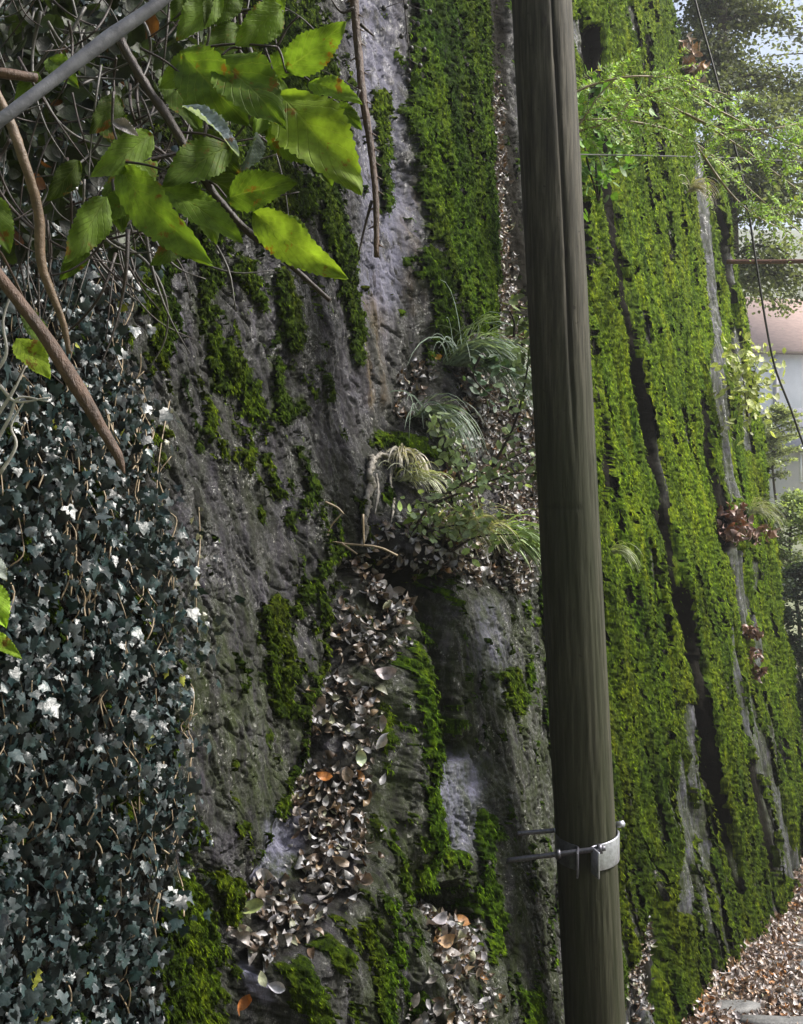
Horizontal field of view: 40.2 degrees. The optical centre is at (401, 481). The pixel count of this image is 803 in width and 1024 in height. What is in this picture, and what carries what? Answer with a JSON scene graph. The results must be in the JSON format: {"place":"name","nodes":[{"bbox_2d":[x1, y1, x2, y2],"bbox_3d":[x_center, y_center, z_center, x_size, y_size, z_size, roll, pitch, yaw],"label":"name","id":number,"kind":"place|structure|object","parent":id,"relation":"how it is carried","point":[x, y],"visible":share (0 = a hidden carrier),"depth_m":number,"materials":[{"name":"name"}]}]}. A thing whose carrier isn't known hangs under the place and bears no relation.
{"place":"outdoors","nodes":[
{"label":"outdoors","id":0,"kind":"place"},
{"bbox_2d":[673,0,802,229],"label":"sky","id":1,"kind":"structure","parent":0,"point":[766,49],"materials":[{"name":"white"}]},
{"bbox_2d":[681,850,802,1023],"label":"path","id":2,"kind":"structure","parent":0,"point":[737,988],"depth_m":7.62,"materials":[{"name":"brown plant"}]},
{"bbox_2d":[698,1000,760,1016],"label":"stone slab","id":3,"kind":"structure","parent":2,"relation":"on","point":[741,1006],"depth_m":7.18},
{"bbox_2d":[738,1014,802,1023],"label":"stone slab","id":4,"kind":"structure","parent":2,"relation":"on","point":[766,1019],"depth_m":6.96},
{"bbox_2d":[759,985,802,996],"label":"stone slab","id":5,"kind":"structure","parent":2,"relation":"on","point":[795,991],"depth_m":7.54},
{"bbox_2d":[766,961,802,974],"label":"stone slab","id":6,"kind":"structure","parent":2,"relation":"on","point":[801,963],"depth_m":8.25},
{"bbox_2d":[771,940,802,955],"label":"stone slab","id":7,"kind":"structure","parent":2,"relation":"on","point":[800,942],"depth_m":8.85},
{"bbox_3d":[6.069,0.775,12.200,0.120,6.676,0.120,0,0,0],"label":"iron post","id":8,"kind":"object","parent":2,"relation":"on","visible":0},
{"bbox_2d":[726,259,802,263],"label":"iron bar","id":9,"kind":"object","parent":8,"relation":"attached to","point":[786,261],"visible":0.94,"depth_m":12.59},
{"bbox_2d":[694,0,802,444],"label":"cable","id":10,"kind":"object","parent":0,"point":[752,238],"visible":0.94,"depth_m":8.99,"materials":[{"name":"rubber"}]},
{"bbox_2d":[738,229,802,729],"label":"ground","id":11,"kind":"structure","parent":0,"point":[799,256],"depth_m":196.44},
{"bbox_2d":[0,91,70,353],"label":"tan branch","id":12,"kind":"object","parent":11,"relation":"on","point":[31,185],"visible":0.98,"depth_m":1.32,"materials":[{"name":"brown plant"}]},
{"bbox_2d":[0,268,124,473],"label":"brown branch","id":13,"kind":"object","parent":11,"relation":"on","point":[71,378],"visible":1,"depth_m":1.24,"materials":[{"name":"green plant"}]},
{"bbox_2d":[0,0,171,128],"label":"grey branch","id":14,"kind":"object","parent":11,"relation":"on","point":[104,40],"visible":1,"depth_m":0.89,"materials":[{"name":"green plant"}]},
{"bbox_2d":[0,0,802,1023],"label":"rock face","id":15,"kind":"object","parent":11,"relation":"on","point":[248,548],"visible":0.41,"depth_m":4.26},
{"bbox_2d":[0,557,21,658],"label":"leafy shoot","id":16,"kind":"object","parent":15,"relation":"attached to","point":[7,645],"visible":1,"depth_m":1.59,"materials":[{"name":"green plant"}]},
{"bbox_2d":[0,67,37,82],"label":"broken branch","id":17,"kind":"object","parent":15,"relation":"on","point":[13,74],"visible":1,"depth_m":1.40,"materials":[{"name":"brown plant"}]},
{"bbox_2d":[0,0,245,1023],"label":"ivy","id":18,"kind":"object","parent":15,"relation":"attached to","point":[142,718],"visible":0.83,"depth_m":2.90,"materials":[{"name":"green plant"}]},
{"bbox_2d":[156,401,180,620],"bbox_3d":[-0.734,0.087,3.419,0.070,0.701,0.282,0,0,-18],"label":"creeper","id":19,"kind":"object","parent":15,"relation":"attached to","point":[158,459],"visible":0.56,"depth_m":3.42,"materials":[{"name":"green plant"}]},
{"bbox_2d":[0,0,357,387],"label":"twig thicket","id":20,"kind":"object","parent":15,"relation":"on","point":[41,35],"visible":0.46,"depth_m":2.15,"materials":[{"name":"brown plant"}]},
{"bbox_2d":[0,298,49,474],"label":"dead twig","id":21,"kind":"object","parent":20,"relation":"attached to","point":[2,407],"visible":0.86,"depth_m":1.90,"materials":[{"name":"wood"}]},
{"bbox_2d":[0,197,50,379],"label":"leafy shoot","id":22,"kind":"object","parent":20,"relation":"attached to","point":[33,355],"visible":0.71,"depth_m":1.73,"materials":[{"name":"green plant"}]},
{"bbox_2d":[15,0,285,99],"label":"shrub branch","id":23,"kind":"object","parent":20,"relation":"attached to","point":[263,22],"visible":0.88,"depth_m":1.66,"materials":[{"name":"green plant"}]},
{"bbox_2d":[46,16,362,301],"bbox_3d":[-0.316,-0.494,1.648,0.526,0.458,0.317,0,0,0],"label":"shrub branch","id":24,"kind":"object","parent":20,"relation":"attached to","point":[216,82],"visible":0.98,"depth_m":1.58,"materials":[{"name":"green plant"}]},
{"bbox_2d":[190,507,206,632],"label":"creeper","id":25,"kind":"object","parent":15,"relation":"attached to","point":[199,537],"visible":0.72,"depth_m":3.48,"materials":[{"name":"green plant"}]},
{"bbox_2d":[231,924,246,936],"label":"fallen leaf","id":26,"kind":"object","parent":15,"relation":"on","point":[243,927],"visible":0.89,"depth_m":3.35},
{"bbox_2d":[233,931,254,949],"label":"fallen leaf","id":27,"kind":"object","parent":15,"relation":"on","point":[243,937],"visible":1,"depth_m":3.33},
{"bbox_2d":[237,994,251,1014],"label":"fallen leaf","id":28,"kind":"object","parent":15,"relation":"on","point":[245,1001],"visible":1,"depth_m":3.27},
{"bbox_2d":[256,883,265,898],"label":"fallen leaf","id":29,"kind":"object","parent":15,"relation":"on","point":[260,893],"visible":1,"depth_m":3.49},
{"bbox_2d":[258,970,266,986],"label":"fallen leaf","id":30,"kind":"object","parent":15,"relation":"on","point":[262,979],"visible":1,"depth_m":3.27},
{"bbox_2d":[268,913,278,921],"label":"fallen leaf","id":31,"kind":"object","parent":15,"relation":"on","point":[273,918],"visible":1,"depth_m":3.42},
{"bbox_2d":[267,981,284,993],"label":"fallen leaf","id":32,"kind":"object","parent":15,"relation":"on","point":[277,987],"visible":1,"depth_m":3.27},
{"bbox_2d":[282,929,291,945],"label":"fallen leaf","id":33,"kind":"object","parent":15,"relation":"on","point":[288,936],"visible":1,"depth_m":3.38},
{"bbox_2d":[305,914,314,924],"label":"fallen leaf","id":34,"kind":"object","parent":15,"relation":"on","point":[310,920],"visible":1,"depth_m":3.43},
{"bbox_2d":[309,907,316,923],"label":"fallen leaf","id":35,"kind":"object","parent":15,"relation":"on","point":[312,912],"visible":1,"depth_m":3.46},
{"bbox_2d":[317,887,333,899],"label":"fallen leaf","id":36,"kind":"object","parent":15,"relation":"on","point":[320,897],"visible":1,"depth_m":3.53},
{"bbox_2d":[332,855,348,866],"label":"fallen leaf","id":37,"kind":"object","parent":15,"relation":"on","point":[341,861],"visible":1,"depth_m":3.64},
{"bbox_2d":[328,0,384,257],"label":"bramble stem","id":38,"kind":"object","parent":15,"relation":"hanging from","point":[357,25],"visible":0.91,"depth_m":1.74,"materials":[{"name":"brown plant"}]},
{"bbox_2d":[350,723,362,730],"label":"fallen leaf","id":39,"kind":"object","parent":15,"relation":"on","point":[353,726],"visible":1,"depth_m":3.96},
{"bbox_2d":[325,501,397,556],"bbox_3d":[-0.155,0.180,4.200,0.283,0.215,0.010,0,0,0],"label":"curved twig","id":40,"kind":"object","parent":15,"relation":"attached to","point":[353,544],"visible":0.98,"depth_m":4.20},
{"bbox_2d":[360,451,396,546],"bbox_3d":[-0.082,0.058,4.649,0.125,0.407,0.571,0,0,15],"label":"exposed root","id":41,"kind":"object","parent":15,"relation":"on","point":[372,485],"visible":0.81,"depth_m":4.57,"materials":[{"name":"wood"}]},
{"bbox_2d":[393,586,405,595],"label":"fallen leaf","id":42,"kind":"object","parent":15,"relation":"on","point":[398,589],"visible":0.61,"depth_m":4.51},
{"bbox_2d":[0,0,802,1023],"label":"moss","id":43,"kind":"object","parent":15,"relation":"on","point":[200,994],"visible":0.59,"depth_m":6.69,"materials":[{"name":"plant"}]},
{"bbox_2d":[381,0,431,82],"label":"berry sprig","id":44,"kind":"object","parent":15,"relation":"hanging from","point":[410,47],"visible":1,"depth_m":4.19,"materials":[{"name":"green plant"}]},
{"bbox_2d":[410,992,419,1007],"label":"fallen leaf","id":45,"kind":"object","parent":15,"relation":"on","point":[415,1000],"visible":0.89,"depth_m":3.68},
{"bbox_2d":[378,451,453,499],"bbox_3d":[0.074,-0.009,4.747,0.373,0.240,0.252,0,0,24],"label":"grass tuft","id":46,"kind":"object","parent":15,"relation":"on","point":[413,477],"visible":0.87,"depth_m":4.74,"materials":[{"name":"plant"}]},
{"bbox_2d":[412,1015,422,1023],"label":"fallen leaf","id":47,"kind":"object","parent":15,"relation":"on","point":[419,1020],"visible":1,"depth_m":3.67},
{"bbox_2d":[390,390,485,469],"bbox_3d":[0.137,-0.236,4.948,0.456,0.363,0.346,0,0,-43],"label":"grass tuft","id":48,"kind":"object","parent":15,"relation":"on","point":[437,406],"visible":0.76,"depth_m":5.00,"materials":[{"name":"plant"}]},
{"bbox_2d":[226,62,657,1023],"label":"leaf litter","id":49,"kind":"object","parent":15,"relation":"on","point":[462,968],"visible":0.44,"depth_m":4.24,"materials":[{"name":"plant"}]},
{"bbox_2d":[238,926,251,932],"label":"fallen leaf","id":50,"kind":"object","parent":49,"relation":"on","point":[248,928],"visible":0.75,"depth_m":3.36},
{"bbox_2d":[242,898,263,913],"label":"fallen leaf","id":51,"kind":"object","parent":49,"relation":"on","point":[254,905],"visible":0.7,"depth_m":3.43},
{"bbox_2d":[256,930,267,935],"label":"fallen leaf","id":52,"kind":"object","parent":49,"relation":"on","point":[262,933],"visible":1,"depth_m":3.36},
{"bbox_2d":[256,868,272,880],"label":"fallen leaf","id":53,"kind":"object","parent":49,"relation":"on","point":[261,872],"visible":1,"depth_m":3.56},
{"bbox_2d":[293,806,301,815],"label":"fallen leaf","id":54,"kind":"object","parent":49,"relation":"on","point":[295,809],"visible":1,"depth_m":3.74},
{"bbox_2d":[311,705,321,719],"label":"fallen leaf","id":55,"kind":"object","parent":49,"relation":"on","point":[317,708],"visible":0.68,"depth_m":3.94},
{"bbox_2d":[315,697,325,710],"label":"fallen leaf","id":56,"kind":"object","parent":49,"relation":"on","point":[321,701],"visible":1,"depth_m":3.97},
{"bbox_2d":[316,772,332,780],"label":"fallen leaf","id":57,"kind":"object","parent":49,"relation":"on","point":[324,776],"visible":1,"depth_m":3.82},
{"bbox_2d":[340,832,353,845],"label":"fallen leaf","id":58,"kind":"object","parent":49,"relation":"on","point":[347,842],"visible":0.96,"depth_m":3.74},
{"bbox_2d":[341,766,353,782],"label":"fallen leaf","id":59,"kind":"object","parent":49,"relation":"on","point":[346,777],"visible":1,"depth_m":3.86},
{"bbox_2d":[343,614,351,626],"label":"fallen leaf","id":60,"kind":"object","parent":49,"relation":"on","point":[347,618],"visible":1,"depth_m":4.18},
{"bbox_2d":[353,687,363,700],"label":"fallen leaf","id":61,"kind":"object","parent":49,"relation":"on","point":[357,694],"visible":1,"depth_m":4.02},
{"bbox_2d":[355,705,366,713],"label":"fallen leaf","id":62,"kind":"object","parent":49,"relation":"on","point":[361,709],"visible":1,"depth_m":3.99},
{"bbox_2d":[356,749,366,765],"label":"fallen leaf","id":63,"kind":"object","parent":49,"relation":"on","point":[361,757],"visible":1,"depth_m":3.89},
{"bbox_2d":[354,873,373,884],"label":"fallen leaf","id":64,"kind":"object","parent":49,"relation":"on","point":[367,878],"visible":1,"depth_m":3.59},
{"bbox_2d":[375,579,386,588],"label":"fallen leaf","id":65,"kind":"object","parent":49,"relation":"on","point":[384,581],"visible":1,"depth_m":4.34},
{"bbox_2d":[376,733,387,748],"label":"fallen leaf","id":66,"kind":"object","parent":49,"relation":"on","point":[382,740],"visible":1,"depth_m":3.94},
{"bbox_2d":[379,715,386,731],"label":"fallen leaf","id":67,"kind":"object","parent":49,"relation":"on","point":[382,721],"visible":1,"depth_m":3.97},
{"bbox_2d":[374,666,396,679],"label":"fallen leaf","id":68,"kind":"object","parent":49,"relation":"on","point":[389,672],"visible":1,"depth_m":4.06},
{"bbox_2d":[382,600,390,608],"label":"fallen leaf","id":69,"kind":"object","parent":49,"relation":"on","point":[387,604],"visible":1,"depth_m":4.26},
{"bbox_2d":[386,584,392,599],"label":"fallen leaf","id":70,"kind":"object","parent":49,"relation":"on","point":[389,589],"visible":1,"depth_m":4.29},
{"bbox_2d":[385,443,430,482],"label":"grass tuft","id":71,"kind":"object","parent":49,"relation":"on","point":[409,453],"visible":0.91,"depth_m":4.78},
{"bbox_2d":[415,542,420,552],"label":"fallen leaf","id":72,"kind":"object","parent":49,"relation":"on","point":[417,547],"visible":1,"depth_m":4.44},
{"bbox_2d":[426,911,446,924],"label":"fallen leaf","id":73,"kind":"object","parent":49,"relation":"on","point":[440,918],"visible":1,"depth_m":3.90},
{"bbox_2d":[433,934,454,947],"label":"fallen leaf","id":74,"kind":"object","parent":49,"relation":"on","point":[447,938],"visible":1,"depth_m":3.85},
{"bbox_2d":[441,924,447,934],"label":"fallen leaf","id":75,"kind":"object","parent":49,"relation":"on","point":[444,929],"visible":1,"depth_m":3.89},
{"bbox_2d":[447,945,462,956],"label":"fallen leaf","id":76,"kind":"object","parent":49,"relation":"on","point":[455,951],"visible":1,"depth_m":3.86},
{"bbox_2d":[450,927,468,941],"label":"fallen leaf","id":77,"kind":"object","parent":49,"relation":"on","point":[453,931],"visible":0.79,"depth_m":3.93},
{"bbox_2d":[453,930,466,949],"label":"fallen leaf","id":78,"kind":"object","parent":49,"relation":"on","point":[461,934],"visible":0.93,"depth_m":3.93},
{"bbox_2d":[458,562,465,574],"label":"fallen leaf","id":79,"kind":"object","parent":49,"relation":"on","point":[461,565],"visible":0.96,"depth_m":4.60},
{"bbox_2d":[454,914,470,925],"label":"fallen leaf","id":80,"kind":"object","parent":49,"relation":"on","point":[461,918],"visible":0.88,"depth_m":4.07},
{"bbox_2d":[461,945,469,954],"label":"fallen leaf","id":81,"kind":"object","parent":49,"relation":"on","point":[466,948],"visible":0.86,"depth_m":3.95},
{"bbox_2d":[475,968,482,979],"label":"fallen leaf","id":82,"kind":"object","parent":49,"relation":"on","point":[479,971],"visible":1,"depth_m":3.92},
{"bbox_2d":[480,563,491,575],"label":"fallen leaf","id":83,"kind":"object","parent":49,"relation":"on","point":[485,570],"visible":1,"depth_m":4.80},
{"bbox_2d":[395,472,538,571],"bbox_3d":[0.278,0.168,4.587,0.687,0.414,0.287,0,0,0],"label":"sapling","id":84,"kind":"object","parent":15,"relation":"on","point":[492,538],"visible":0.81,"depth_m":4.57,"materials":[{"name":"green plant"}]},
{"bbox_2d":[412,497,523,557],"bbox_3d":[0.284,0.195,4.594,0.462,0.282,0.402,0,0,24],"label":"grass tuft","id":85,"kind":"object","parent":15,"relation":"on","point":[491,526],"visible":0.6,"depth_m":4.60,"materials":[{"name":"plant"}]},
{"bbox_2d":[401,326,536,545],"bbox_3d":[0.355,-0.146,4.541,0.752,0.995,0.215,0,0,0],"label":"sapling","id":86,"kind":"object","parent":15,"relation":"on","point":[483,480],"visible":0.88,"depth_m":4.54,"materials":[{"name":"green leaf"},{"name":"dark bark"}]},
{"bbox_2d":[408,283,532,412],"bbox_3d":[0.358,-0.617,5.238,0.797,0.663,0.477,0,0,0],"label":"grass tuft","id":87,"kind":"object","parent":15,"relation":"on","point":[474,348],"visible":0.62,"depth_m":5.28,"materials":[{"name":"plant"}]},
{"bbox_2d":[468,947,475,961],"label":"fallen leaf","id":88,"kind":"object","parent":15,"relation":"on","point":[472,955],"visible":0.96,"depth_m":3.95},
{"bbox_2d":[471,935,479,941],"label":"fallen leaf","id":89,"kind":"object","parent":15,"relation":"on","point":[474,937],"visible":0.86,"depth_m":4.07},
{"bbox_2d":[480,951,486,960],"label":"fallen leaf","id":90,"kind":"object","parent":15,"relation":"on","point":[483,955],"visible":0.96,"depth_m":4.03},
{"bbox_2d":[463,353,527,412],"bbox_3d":[0.415,-0.438,4.864,0.276,0.274,0.199,0,0,31],"label":"sapling","id":91,"kind":"object","parent":15,"relation":"on","point":[491,360],"visible":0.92,"depth_m":4.84,"materials":[{"name":"green plant"}]},
{"bbox_2d":[476,496,540,571],"bbox_3d":[0.534,0.263,4.903,0.489,0.474,0.334,0,0,0],"label":"grass tuft","id":92,"kind":"object","parent":15,"relation":"on","point":[527,535],"visible":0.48,"depth_m":4.93,"materials":[{"name":"plant"}]},
{"bbox_2d":[501,294,528,345],"bbox_3d":[0.552,-0.740,5.001,0.199,0.242,0.155,0,0,0],"label":"sapling","id":93,"kind":"object","parent":15,"relation":"on","point":[515,321],"visible":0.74,"depth_m":5.00,"materials":[{"name":"green plant"}]},
{"bbox_2d":[577,62,655,221],"bbox_3d":[1.116,-1.862,6.091,0.604,0.874,0.507,0,0,0],"label":"sapling","id":94,"kind":"object","parent":15,"relation":"on","point":[599,183],"visible":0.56,"depth_m":6.09,"materials":[{"name":"green leaf"},{"name":"dark bark"}]},
{"bbox_2d":[611,540,641,569],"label":"grass tuft","id":95,"kind":"object","parent":15,"relation":"on","point":[622,550],"visible":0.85,"depth_m":7.20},
{"bbox_2d":[576,46,802,266],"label":"feathery branch","id":96,"kind":"object","parent":15,"relation":"attached to","point":[711,126],"visible":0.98,"depth_m":5.57,"materials":[{"name":"green plant"}]},
{"bbox_2d":[678,32,710,91],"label":"dead leaf clump","id":97,"kind":"object","parent":15,"relation":"attached to","point":[691,70],"visible":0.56,"depth_m":12.82,"materials":[{"name":"plant"}]},
{"bbox_2d":[679,173,719,212],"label":"grass tuft","id":98,"kind":"object","parent":15,"relation":"attached to","point":[695,187],"visible":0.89,"depth_m":11.41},
{"bbox_2d":[707,331,786,445],"bbox_3d":[3.443,-0.935,10.900,0.790,1.159,0.771,0,0,0],"label":"sapling","id":99,"kind":"object","parent":15,"relation":"on","point":[750,407],"visible":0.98,"depth_m":10.86,"materials":[{"name":"leaf"},{"name":"bark"}]},
{"bbox_2d":[715,502,780,545],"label":"dead leaf clump","id":100,"kind":"object","parent":15,"relation":"attached to","point":[731,531],"visible":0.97,"depth_m":10.58,"materials":[{"name":"plant"}]},
{"bbox_2d":[740,623,767,682],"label":"dead leaf clump","id":101,"kind":"object","parent":15,"relation":"attached to","point":[751,632],"visible":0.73,"depth_m":10.36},
{"bbox_2d":[737,494,786,537],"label":"grass tuft","id":102,"kind":"object","parent":15,"relation":"on","point":[760,509],"visible":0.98,"depth_m":11.16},
{"bbox_2d":[511,0,625,1023],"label":"utility pole","id":103,"kind":"object","parent":11,"relation":"on","point":[569,523],"visible":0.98,"depth_m":4.39,"materials":[{"name":"brown wood"}]},
{"bbox_2d":[506,821,624,878],"bbox_3d":[0.689,1.474,4.499,0.384,0.161,0.443,0,0,30],"label":"pole clamp","id":104,"kind":"object","parent":103,"relation":"attached to","point":[605,855],"visible":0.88,"depth_m":4.39,"materials":[{"name":"metal"}]},
{"bbox_2d":[581,154,802,161],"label":"cable","id":105,"kind":"object","parent":103,"relation":"attached to","point":[668,156],"visible":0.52,"depth_m":5.99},
{"bbox_2d":[674,0,802,329],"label":"conifer tree","id":106,"kind":"object","parent":11,"relation":"on","point":[725,18],"visible":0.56,"depth_m":18.54,"materials":[{"name":"green plant"}]},
{"bbox_2d":[728,0,802,159],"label":"deciduous tree","id":107,"kind":"object","parent":11,"relation":"on","point":[798,38],"visible":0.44,"depth_m":31.04,"materials":[{"name":"green plant"}]},
{"bbox_2d":[734,68,802,157],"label":"evergreen tree","id":108,"kind":"object","parent":11,"relation":"on","point":[799,105],"visible":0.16,"depth_m":26.05,"materials":[{"name":"green plant"}]},
{"bbox_2d":[745,297,802,407],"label":"house","id":109,"kind":"structure","parent":11,"relation":"on","point":[789,337],"depth_m":62.73,"materials":[{"name":"ceramic"}]},
{"bbox_2d":[759,407,802,524],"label":"house","id":110,"kind":"structure","parent":11,"relation":"on","point":[795,479],"depth_m":44.15,"materials":[{"name":"grey concrete"}]},
{"bbox_2d":[800,452,802,481],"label":"window","id":111,"kind":"structure","parent":110,"relation":"in","point":[801,453],"depth_m":44.09,"materials":[{"name":"white glass"}]},
{"bbox_2d":[762,402,802,599],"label":"flowering bush","id":112,"kind":"object","parent":11,"relation":"on","point":[781,414],"visible":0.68,"depth_m":19.91,"materials":[{"name":"green plant"}]},
{"bbox_2d":[771,487,802,690],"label":"garden bush","id":113,"kind":"object","parent":11,"relation":"on","point":[792,504],"visible":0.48,"depth_m":16.87,"materials":[{"name":"green plant"}]},
{"bbox_2d":[780,559,802,739],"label":"dark bush","id":114,"kind":"object","parent":11,"relation":"on","point":[792,575],"visible":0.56,"depth_m":15.89,"materials":[{"name":"green plant"}]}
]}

